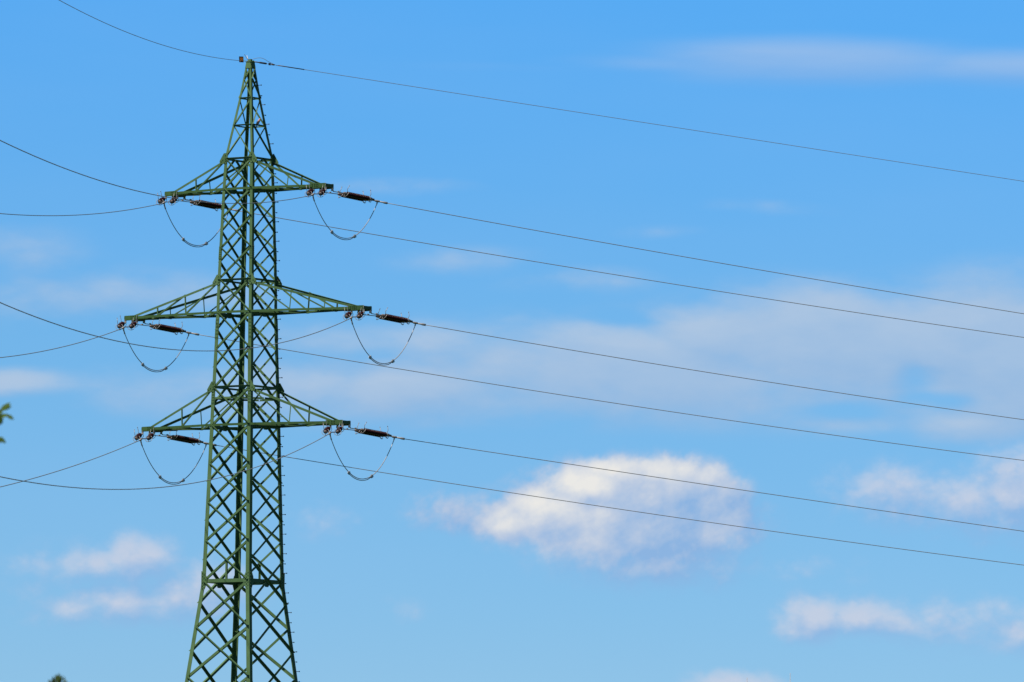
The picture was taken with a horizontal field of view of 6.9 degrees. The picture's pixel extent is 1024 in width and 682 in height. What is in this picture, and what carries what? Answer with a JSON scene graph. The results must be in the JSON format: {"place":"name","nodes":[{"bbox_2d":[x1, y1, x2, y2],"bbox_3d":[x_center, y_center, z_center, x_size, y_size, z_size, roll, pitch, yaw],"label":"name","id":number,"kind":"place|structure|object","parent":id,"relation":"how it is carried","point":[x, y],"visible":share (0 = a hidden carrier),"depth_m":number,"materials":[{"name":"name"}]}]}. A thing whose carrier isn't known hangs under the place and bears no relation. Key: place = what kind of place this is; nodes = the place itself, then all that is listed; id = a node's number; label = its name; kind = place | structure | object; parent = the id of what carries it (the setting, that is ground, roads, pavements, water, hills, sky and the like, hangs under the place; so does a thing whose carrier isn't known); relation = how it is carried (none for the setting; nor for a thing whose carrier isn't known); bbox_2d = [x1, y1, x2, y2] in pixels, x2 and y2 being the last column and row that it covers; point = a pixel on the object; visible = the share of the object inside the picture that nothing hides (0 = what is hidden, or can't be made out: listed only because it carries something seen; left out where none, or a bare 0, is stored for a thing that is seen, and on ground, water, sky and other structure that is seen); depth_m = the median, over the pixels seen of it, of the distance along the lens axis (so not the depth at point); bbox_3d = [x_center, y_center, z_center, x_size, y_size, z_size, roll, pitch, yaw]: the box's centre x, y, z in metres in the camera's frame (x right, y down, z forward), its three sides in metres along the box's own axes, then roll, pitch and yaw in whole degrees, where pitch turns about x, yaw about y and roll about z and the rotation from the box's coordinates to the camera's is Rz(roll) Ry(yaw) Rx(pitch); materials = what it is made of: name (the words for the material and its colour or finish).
{"place":"outdoors","nodes":[
{"label":"outdoors","id":0,"kind":"place"},
{"bbox_2d":[0,0,1023,681],"label":"sky","id":1,"kind":"structure","parent":0,"point":[389,577],"materials":[{"name":"blue"}]},
{"label":"ground","id":2,"kind":"structure","parent":0,"visible":0},
{"bbox_2d":[0,403,13,442],"bbox_3d":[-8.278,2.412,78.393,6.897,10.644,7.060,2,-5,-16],"label":"tree","id":3,"kind":"object","parent":2,"relation":"on","point":[6,406],"visible":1,"depth_m":78.17,"materials":[{"name":"green plant"}]},
{"bbox_2d":[48,674,66,681],"bbox_3d":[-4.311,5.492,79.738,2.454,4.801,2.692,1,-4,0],"label":"tree","id":4,"kind":"object","parent":2,"relation":"on","point":[58,678],"visible":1,"depth_m":79.96,"materials":[{"name":"green plant"}]},
{"bbox_2d":[124,54,371,681],"bbox_3d":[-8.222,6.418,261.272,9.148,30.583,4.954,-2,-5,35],"label":"transmission tower","id":5,"kind":"structure","parent":2,"relation":"on","point":[248,581],"depth_m":261.55,"materials":[{"name":"green metal"}]},
{"bbox_2d":[116,315,137,330],"bbox_3d":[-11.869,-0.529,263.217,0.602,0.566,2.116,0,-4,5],"label":"insulator string","id":6,"kind":"object","parent":5,"relation":"attached to","point":[121,324],"visible":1,"depth_m":262.80,"materials":[{"name":"ceramic"}]},
{"bbox_2d":[0,328,122,357],"bbox_3d":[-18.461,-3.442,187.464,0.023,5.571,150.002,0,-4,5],"label":"power line","id":7,"kind":"object","parent":6,"relation":"attached to","point":[63,346],"visible":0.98,"depth_m":248.59,"materials":[{"name":"metal"}]},
{"bbox_2d":[133,427,155,442],"bbox_3d":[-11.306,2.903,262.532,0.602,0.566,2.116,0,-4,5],"label":"insulator string","id":8,"kind":"object","parent":5,"relation":"attached to","point":[138,436],"visible":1,"depth_m":262.13,"materials":[{"name":"ceramic"}]},
{"bbox_2d":[0,440,139,486],"bbox_3d":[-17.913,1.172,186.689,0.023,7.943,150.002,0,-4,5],"label":"power line","id":9,"kind":"object","parent":8,"relation":"attached to","point":[71,466],"visible":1,"depth_m":245.90,"materials":[{"name":"metal"}]},
{"bbox_2d":[59,0,249,61],"bbox_3d":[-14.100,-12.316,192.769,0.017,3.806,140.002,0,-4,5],"label":"earth wire","id":10,"kind":"object","parent":5,"relation":"attached to","point":[140,37],"visible":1,"depth_m":236.00,"materials":[{"name":"metal"}]},
{"bbox_2d":[131,320,198,335],"bbox_3d":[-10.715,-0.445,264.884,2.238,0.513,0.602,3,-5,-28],"label":"insulator string","id":11,"kind":"object","parent":5,"relation":"attached to","point":[168,328],"visible":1,"depth_m":264.79,"materials":[{"name":"ceramic"}]},
{"bbox_2d":[123,331,188,371],"bbox_3d":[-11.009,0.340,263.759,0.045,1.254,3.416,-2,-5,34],"label":"jumper cable","id":12,"kind":"object","parent":11,"relation":"hanging from","point":[143,365],"visible":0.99,"depth_m":263.63,"materials":[{"name":"metal"}]},
{"bbox_2d":[199,334,1023,460],"bbox_3d":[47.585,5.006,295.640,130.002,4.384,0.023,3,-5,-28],"label":"power line","id":13,"kind":"object","parent":11,"relation":"attached to","point":[623,404],"visible":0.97,"depth_m":272.31,"materials":[{"name":"metal"}]},
{"bbox_2d":[156,191,178,205],"bbox_3d":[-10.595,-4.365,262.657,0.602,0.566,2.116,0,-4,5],"label":"insulator string","id":14,"kind":"object","parent":5,"relation":"attached to","point":[162,200],"visible":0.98,"depth_m":262.24,"materials":[{"name":"ceramic"}]},
{"bbox_2d":[0,203,162,215],"bbox_3d":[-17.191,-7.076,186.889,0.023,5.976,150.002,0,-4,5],"label":"power line","id":15,"kind":"object","parent":14,"relation":"attached to","point":[80,214],"visible":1,"depth_m":241.60,"materials":[{"name":"metal"}]},
{"bbox_2d":[148,430,216,445],"bbox_3d":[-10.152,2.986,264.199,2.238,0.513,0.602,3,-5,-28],"label":"insulator string","id":16,"kind":"object","parent":5,"relation":"attached to","point":[185,439],"visible":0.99,"depth_m":264.11,"materials":[{"name":"ceramic"}]},
{"bbox_2d":[141,443,205,484],"bbox_3d":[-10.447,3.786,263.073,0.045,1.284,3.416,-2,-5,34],"label":"jumper cable","id":17,"kind":"object","parent":16,"relation":"hanging from","point":[182,480],"visible":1,"depth_m":263.00,"materials":[{"name":"metal"}]},
{"bbox_2d":[217,445,1021,564],"bbox_3d":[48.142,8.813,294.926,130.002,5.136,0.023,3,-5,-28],"label":"power line","id":18,"kind":"object","parent":16,"relation":"attached to","point":[634,511],"visible":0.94,"depth_m":271.46,"materials":[{"name":"metal"}]},
{"bbox_2d":[172,195,239,211],"bbox_3d":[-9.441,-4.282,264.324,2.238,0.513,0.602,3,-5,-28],"label":"insulator string","id":19,"kind":"object","parent":5,"relation":"attached to","point":[215,206],"visible":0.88,"depth_m":264.23,"materials":[{"name":"ceramic"}]},
{"bbox_2d":[164,206,228,246],"bbox_3d":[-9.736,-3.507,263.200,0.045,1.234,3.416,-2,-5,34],"label":"jumper cable","id":20,"kind":"object","parent":19,"relation":"hanging from","point":[184,240],"visible":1,"depth_m":262.90,"materials":[{"name":"metal"}]},
{"bbox_2d":[240,211,1023,337],"bbox_3d":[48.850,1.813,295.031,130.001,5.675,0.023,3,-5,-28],"label":"power line","id":21,"kind":"object","parent":19,"relation":"attached to","point":[637,278],"visible":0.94,"depth_m":271.27,"materials":[{"name":"metal"}]},
{"bbox_2d":[305,183,326,197],"bbox_3d":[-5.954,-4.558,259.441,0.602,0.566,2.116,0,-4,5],"label":"insulator string","id":22,"kind":"object","parent":5,"relation":"attached to","point":[320,192],"visible":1,"depth_m":259.00,"materials":[{"name":"metal"}]},
{"bbox_2d":[0,140,311,203],"bbox_3d":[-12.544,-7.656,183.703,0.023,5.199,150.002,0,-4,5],"label":"power line","id":23,"kind":"object","parent":22,"relation":"attached to","point":[140,191],"visible":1,"depth_m":217.98,"materials":[{"name":"metal"}]},
{"bbox_2d":[322,420,343,435],"bbox_3d":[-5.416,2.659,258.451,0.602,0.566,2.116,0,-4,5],"label":"insulator string","id":24,"kind":"object","parent":5,"relation":"attached to","point":[338,430],"visible":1,"depth_m":258.04,"materials":[{"name":"metal"}]},
{"bbox_2d":[0,433,329,489],"bbox_3d":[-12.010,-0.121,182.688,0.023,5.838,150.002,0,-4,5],"label":"power line","id":25,"kind":"object","parent":24,"relation":"attached to","point":[158,487],"visible":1,"depth_m":216.92,"materials":[{"name":"metal"}]},
{"bbox_2d":[319,185,387,203],"bbox_3d":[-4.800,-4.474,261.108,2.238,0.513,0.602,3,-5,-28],"label":"insulator string","id":26,"kind":"object","parent":5,"relation":"attached to","point":[355,196],"visible":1,"depth_m":261.03,"materials":[{"name":"ceramic"}]},
{"bbox_2d":[313,198,376,239],"bbox_3d":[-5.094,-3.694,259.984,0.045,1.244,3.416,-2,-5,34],"label":"jumper cable","id":27,"kind":"object","parent":26,"relation":"hanging from","point":[333,233],"visible":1,"depth_m":259.75,"materials":[{"name":"metal"}]},
{"bbox_2d":[388,203,1023,313],"bbox_3d":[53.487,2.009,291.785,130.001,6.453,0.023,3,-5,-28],"label":"power line","id":28,"kind":"object","parent":26,"relation":"attached to","point":[701,259],"visible":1,"depth_m":266.66,"materials":[{"name":"metal"}]},
{"bbox_2d":[343,305,364,320],"bbox_3d":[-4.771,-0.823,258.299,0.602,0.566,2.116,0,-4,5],"label":"insulator string","id":29,"kind":"object","parent":5,"relation":"attached to","point":[360,314],"visible":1,"depth_m":257.86,"materials":[{"name":"metal"}]},
{"bbox_2d":[0,302,350,350],"bbox_3d":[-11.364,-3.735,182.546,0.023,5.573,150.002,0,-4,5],"label":"power line","id":30,"kind":"object","parent":29,"relation":"attached to","point":[164,348],"visible":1,"depth_m":211.60,"materials":[{"name":"metal"}]},
{"bbox_2d":[336,422,404,439],"bbox_3d":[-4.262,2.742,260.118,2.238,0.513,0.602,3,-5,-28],"label":"insulator string","id":31,"kind":"object","parent":5,"relation":"attached to","point":[370,432],"visible":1,"depth_m":260.02,"materials":[{"name":"ceramic"}]},
{"bbox_2d":[330,436,393,480],"bbox_3d":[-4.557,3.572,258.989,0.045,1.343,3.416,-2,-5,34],"label":"jumper cable","id":32,"kind":"object","parent":31,"relation":"hanging from","point":[349,473],"visible":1,"depth_m":258.81,"materials":[{"name":"metal"}]},
{"bbox_2d":[406,439,1023,531],"bbox_3d":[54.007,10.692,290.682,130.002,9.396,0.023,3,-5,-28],"label":"power line","id":33,"kind":"object","parent":31,"relation":"attached to","point":[711,485],"visible":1,"depth_m":265.54,"materials":[{"name":"metal"}]},
{"bbox_2d":[357,307,425,325],"bbox_3d":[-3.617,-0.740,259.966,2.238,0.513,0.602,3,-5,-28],"label":"insulator string","id":34,"kind":"object","parent":5,"relation":"attached to","point":[392,318],"visible":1,"depth_m":259.86,"materials":[{"name":"ceramic"}]},
{"bbox_2d":[351,321,414,364],"bbox_3d":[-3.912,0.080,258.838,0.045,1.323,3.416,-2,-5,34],"label":"jumper cable","id":35,"kind":"object","parent":34,"relation":"hanging from","point":[371,358],"visible":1,"depth_m":258.67,"materials":[{"name":"metal"}]},
{"bbox_2d":[427,325,1023,419],"bbox_3d":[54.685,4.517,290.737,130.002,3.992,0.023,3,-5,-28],"label":"power line","id":36,"kind":"object","parent":34,"relation":"attached to","point":[721,374],"visible":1,"depth_m":265.22,"materials":[{"name":"metal"}]},
{"bbox_2d":[254,58,1023,181],"bbox_3d":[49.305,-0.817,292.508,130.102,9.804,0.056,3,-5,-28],"label":"earth wire","id":37,"kind":"object","parent":5,"relation":"attached to","point":[604,116],"visible":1,"depth_m":268.06,"materials":[{"name":"metal"}]}
]}

